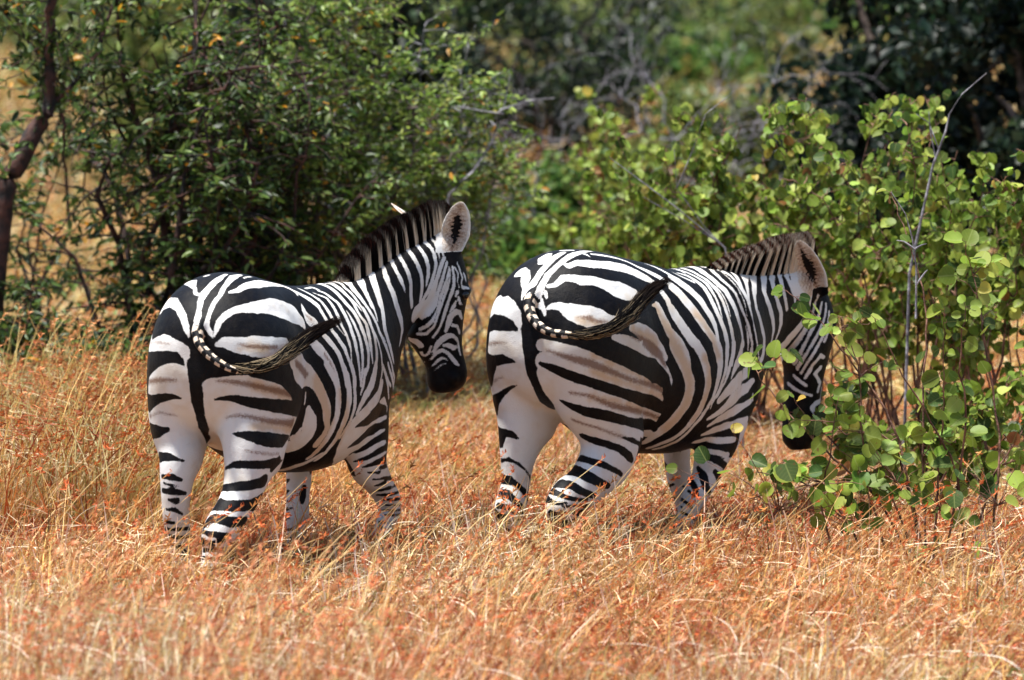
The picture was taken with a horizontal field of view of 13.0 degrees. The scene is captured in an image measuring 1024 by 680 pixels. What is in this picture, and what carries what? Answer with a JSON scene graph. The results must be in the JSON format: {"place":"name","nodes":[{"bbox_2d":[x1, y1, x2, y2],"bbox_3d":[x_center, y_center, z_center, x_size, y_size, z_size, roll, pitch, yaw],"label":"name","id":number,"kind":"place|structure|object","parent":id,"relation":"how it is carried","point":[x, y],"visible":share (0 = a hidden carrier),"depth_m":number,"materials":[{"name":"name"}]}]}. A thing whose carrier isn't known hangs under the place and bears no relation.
{"place":"outdoors","nodes":[
{"label":"outdoors","id":0,"kind":"place"},
{"bbox_2d":[62,22,338,332],"bbox_3d":[-1.944,-0.780,27.077,1.697,2.259,1.705,-1,5,-15],"label":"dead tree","id":1,"kind":"object","parent":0,"point":[149,226],"visible":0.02,"depth_m":26.90,"materials":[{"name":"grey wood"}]},
{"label":"ground","id":2,"kind":"structure","parent":0,"visible":0},
{"bbox_2d":[0,266,133,394],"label":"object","id":3,"kind":"object","parent":2,"relation":"on","point":[16,293],"visible":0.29,"depth_m":23.33,"materials":[{"name":"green plant"}]},
{"bbox_2d":[4,331,151,391],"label":"grass","id":4,"kind":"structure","parent":2,"relation":"on","point":[99,344],"depth_m":23.04,"materials":[{"name":"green plant"}]},
{"bbox_2d":[0,0,179,355],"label":"shrub","id":5,"kind":"object","parent":2,"relation":"on","point":[58,290],"visible":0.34,"depth_m":26.38,"materials":[{"name":"green plant"}]},
{"bbox_2d":[0,0,184,57],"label":"tree","id":6,"kind":"object","parent":2,"relation":"on","point":[73,4],"visible":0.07,"depth_m":108.31,"materials":[{"name":"green plant"}]},
{"bbox_2d":[0,0,305,313],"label":"crooked tree","id":7,"kind":"object","parent":2,"relation":"on","point":[26,145],"visible":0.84,"depth_m":23.80,"materials":[{"name":"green plant"}]},
{"bbox_2d":[0,0,416,376],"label":"shrub","id":8,"kind":"object","parent":2,"relation":"on","point":[218,182],"visible":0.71,"depth_m":24.04,"materials":[{"name":"green plant"}]},
{"bbox_2d":[14,0,481,186],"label":"tree","id":9,"kind":"object","parent":2,"relation":"on","point":[133,49],"visible":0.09,"depth_m":45.65,"materials":[{"name":"green plant"}]},
{"bbox_2d":[133,0,477,351],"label":"shrub","id":10,"kind":"object","parent":2,"relation":"on","point":[425,162],"visible":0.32,"depth_m":25.02,"materials":[{"name":"green plant"}]},
{"bbox_2d":[147,198,470,585],"bbox_3d":[-0.856,0.249,18.438,0.729,1.591,2.225,2,5,26],"label":"zebra","id":11,"kind":"object","parent":2,"relation":"on","point":[257,383],"visible":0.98,"depth_m":18.09,"materials":[{"name":"multicoloured"}]},
{"bbox_2d":[202,5,492,308],"bbox_3d":[-1.041,-0.826,29.360,2.178,2.802,2.310,0,5,0],"label":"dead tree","id":12,"kind":"object","parent":2,"relation":"on","point":[372,159],"visible":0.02,"depth_m":28.98,"materials":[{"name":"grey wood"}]},
{"bbox_2d":[212,0,514,235],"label":"tree","id":13,"kind":"object","parent":2,"relation":"on","point":[409,11],"visible":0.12,"depth_m":39.70,"materials":[{"name":"green plant"}]},
{"bbox_2d":[323,4,563,405],"bbox_3d":[-0.435,-0.731,25.843,1.480,2.385,1.601,0,5,0],"label":"shrub","id":14,"kind":"object","parent":2,"relation":"on","point":[468,195],"visible":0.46,"depth_m":25.65,"materials":[{"name":"green plant"}]},
{"bbox_2d":[365,136,527,258],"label":"shrub","id":15,"kind":"object","parent":2,"relation":"on","point":[369,174],"visible":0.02,"depth_m":35.92,"materials":[{"name":"green plant"}]},
{"bbox_2d":[351,0,617,45],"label":"tree","id":16,"kind":"object","parent":2,"relation":"on","point":[499,26],"visible":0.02,"depth_m":123.76,"materials":[{"name":"green plant"}]},
{"bbox_2d":[426,74,554,403],"bbox_3d":[-0.125,-0.533,25.238,0.728,1.910,0.028,0,5,0],"label":"bare branch","id":17,"kind":"object","parent":2,"relation":"on","point":[500,113],"visible":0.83,"depth_m":25.18,"materials":[{"name":"grey wood"}]},
{"bbox_2d":[0,21,1023,679],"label":"grass","id":18,"kind":"structure","parent":2,"relation":"on","point":[442,577],"depth_m":16.86,"materials":[{"name":"plant"}]},
{"bbox_2d":[432,48,603,130],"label":"shrub","id":19,"kind":"object","parent":2,"relation":"on","point":[510,59],"depth_m":59.86,"materials":[{"name":"green plant"}]},
{"bbox_2d":[467,195,598,293],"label":"shrub","id":20,"kind":"object","parent":2,"relation":"on","point":[515,252],"visible":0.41,"depth_m":32.90,"materials":[{"name":"green plant"}]},
{"bbox_2d":[502,142,629,247],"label":"shrub","id":21,"kind":"object","parent":2,"relation":"on","point":[556,174],"visible":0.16,"depth_m":36.87,"materials":[{"name":"green plant"}]},
{"bbox_2d":[412,0,736,179],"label":"tree","id":22,"kind":"object","parent":2,"relation":"on","point":[548,16],"visible":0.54,"depth_m":49.44,"materials":[{"name":"green plant"}]},
{"bbox_2d":[523,50,650,122],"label":"tree","id":23,"kind":"object","parent":2,"relation":"on","point":[626,97],"visible":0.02,"depth_m":61.68,"materials":[{"name":"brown plant"}]},
{"bbox_2d":[467,0,743,42],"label":"tree","id":24,"kind":"object","parent":2,"relation":"on","point":[487,34],"depth_m":123.43,"materials":[{"name":"green plant"}]},
{"bbox_2d":[531,84,684,259],"bbox_3d":[0.636,-0.727,29.519,0.787,1.898,1.071,-3,5,-31],"label":"leafy shrub","id":25,"kind":"object","parent":2,"relation":"on","point":[561,232],"visible":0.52,"depth_m":29.51,"materials":[{"name":"green plant"}]},
{"bbox_2d":[490,0,788,66],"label":"tree","id":26,"kind":"object","parent":2,"relation":"on","point":[591,8],"visible":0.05,"depth_m":89.34,"materials":[{"name":"green plant"}]},
{"bbox_2d":[581,153,728,257],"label":"shrub","id":27,"kind":"object","parent":2,"relation":"on","point":[649,170],"visible":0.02,"depth_m":34.05,"materials":[{"name":"green plant"}]},
{"bbox_2d":[486,230,836,543],"bbox_3d":[0.620,0.273,19.278,0.745,1.421,2.182,3,5,30],"label":"zebra","id":28,"kind":"object","parent":2,"relation":"on","point":[621,363],"visible":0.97,"depth_m":18.70,"materials":[{"name":"multicoloured"}]},
{"bbox_2d":[579,150,750,268],"bbox_3d":[0.852,-0.321,25.226,0.969,1.652,0.685,1,5,16],"label":"leafy shrub","id":29,"kind":"object","parent":2,"relation":"on","point":[618,233],"visible":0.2,"depth_m":25.18,"materials":[{"name":"green plant"}]},
{"bbox_2d":[456,0,887,272],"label":"dead tree","id":30,"kind":"object","parent":2,"relation":"on","point":[731,167],"visible":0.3,"depth_m":32.64,"materials":[{"name":"grey wood"}]},
{"bbox_2d":[609,91,744,454],"bbox_3d":[0.833,-0.265,22.651,0.698,1.970,0.014,0,5,0],"label":"bare branch","id":31,"kind":"object","parent":2,"relation":"on","point":[713,237],"visible":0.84,"depth_m":22.62,"materials":[{"name":"grey wood"}]},
{"bbox_2d":[584,20,772,101],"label":"shrub","id":32,"kind":"object","parent":2,"relation":"on","point":[682,62],"visible":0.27,"depth_m":71.20,"materials":[{"name":"green plant"}]},
{"bbox_2d":[519,0,879,215],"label":"dead tree","id":33,"kind":"object","parent":2,"relation":"on","point":[640,87],"visible":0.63,"depth_m":35.72,"materials":[{"name":"grey wood"}]},
{"bbox_2d":[614,74,793,205],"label":"shrub","id":34,"kind":"object","parent":2,"relation":"on","point":[697,102],"visible":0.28,"depth_m":44.67,"materials":[{"name":"green plant"}]},
{"bbox_2d":[594,0,833,94],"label":"tree","id":35,"kind":"object","parent":2,"relation":"on","point":[746,24],"visible":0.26,"depth_m":73.34,"materials":[{"name":"green plant"}]},
{"bbox_2d":[591,101,906,441],"bbox_3d":[1.290,-0.312,23.644,1.612,1.877,0.849,1,5,15],"label":"leafy shrub","id":36,"kind":"object","parent":2,"relation":"on","point":[703,249],"visible":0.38,"depth_m":23.57,"materials":[{"name":"green plant"}]},
{"bbox_2d":[731,0,823,36],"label":"tree","id":37,"kind":"object","parent":2,"relation":"on","point":[779,23],"visible":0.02,"depth_m":140.40,"materials":[{"name":"green plant"}]},
{"bbox_2d":[731,0,863,39],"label":"tree","id":38,"kind":"object","parent":2,"relation":"on","point":[800,14],"visible":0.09,"depth_m":136.28,"materials":[{"name":"green plant"}]},
{"bbox_2d":[777,0,908,46],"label":"tree","id":39,"kind":"object","parent":2,"relation":"on","point":[805,4],"visible":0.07,"depth_m":124.52,"materials":[{"name":"green plant"}]},
{"bbox_2d":[666,186,1023,576],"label":"leafy shrub","id":40,"kind":"object","parent":2,"relation":"on","point":[868,444],"visible":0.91,"depth_m":17.84,"materials":[{"name":"green plant"}]},
{"bbox_2d":[813,92,885,259],"bbox_3d":[2.900,-1.162,36.025,1.217,1.809,0.876,0,5,0],"label":"tree","id":41,"kind":"object","parent":2,"relation":"on","point":[832,194],"visible":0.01,"depth_m":35.91,"materials":[{"name":"green plant"}]},
{"bbox_2d":[745,89,1018,450],"bbox_3d":[1.939,-0.245,22.398,1.546,1.987,1.086,0,5,0],"label":"leafy shrub","id":42,"kind":"object","parent":2,"relation":"on","point":[888,305],"visible":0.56,"depth_m":22.36,"materials":[{"name":"green plant"}]},
{"bbox_2d":[752,0,1023,294],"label":"tree","id":43,"kind":"object","parent":2,"relation":"on","point":[987,88],"visible":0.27,"depth_m":32.72,"materials":[{"name":"green plant"}]},
{"bbox_2d":[787,367,1023,505],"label":"leafy shrub","id":44,"kind":"object","parent":2,"relation":"on","point":[981,413],"visible":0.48,"depth_m":19.99,"materials":[{"name":"green plant"}]},
{"bbox_2d":[841,119,1023,474],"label":"leafy shrub","id":45,"kind":"object","parent":2,"relation":"on","point":[1007,286],"visible":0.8,"depth_m":21.52,"materials":[{"name":"green plant"}]},
{"bbox_2d":[902,73,986,473],"bbox_3d":[2.035,-0.225,21.250,0.391,2.068,0.017,0,5,0],"label":"bare branch","id":46,"kind":"object","parent":2,"relation":"on","point":[908,291],"visible":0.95,"depth_m":21.23,"materials":[{"name":"grey wood"}]},
{"bbox_2d":[879,0,1023,322],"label":"tree","id":47,"kind":"object","parent":2,"relation":"on","point":[998,32],"visible":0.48,"depth_m":29.75,"materials":[{"name":"green plant"}]}
]}

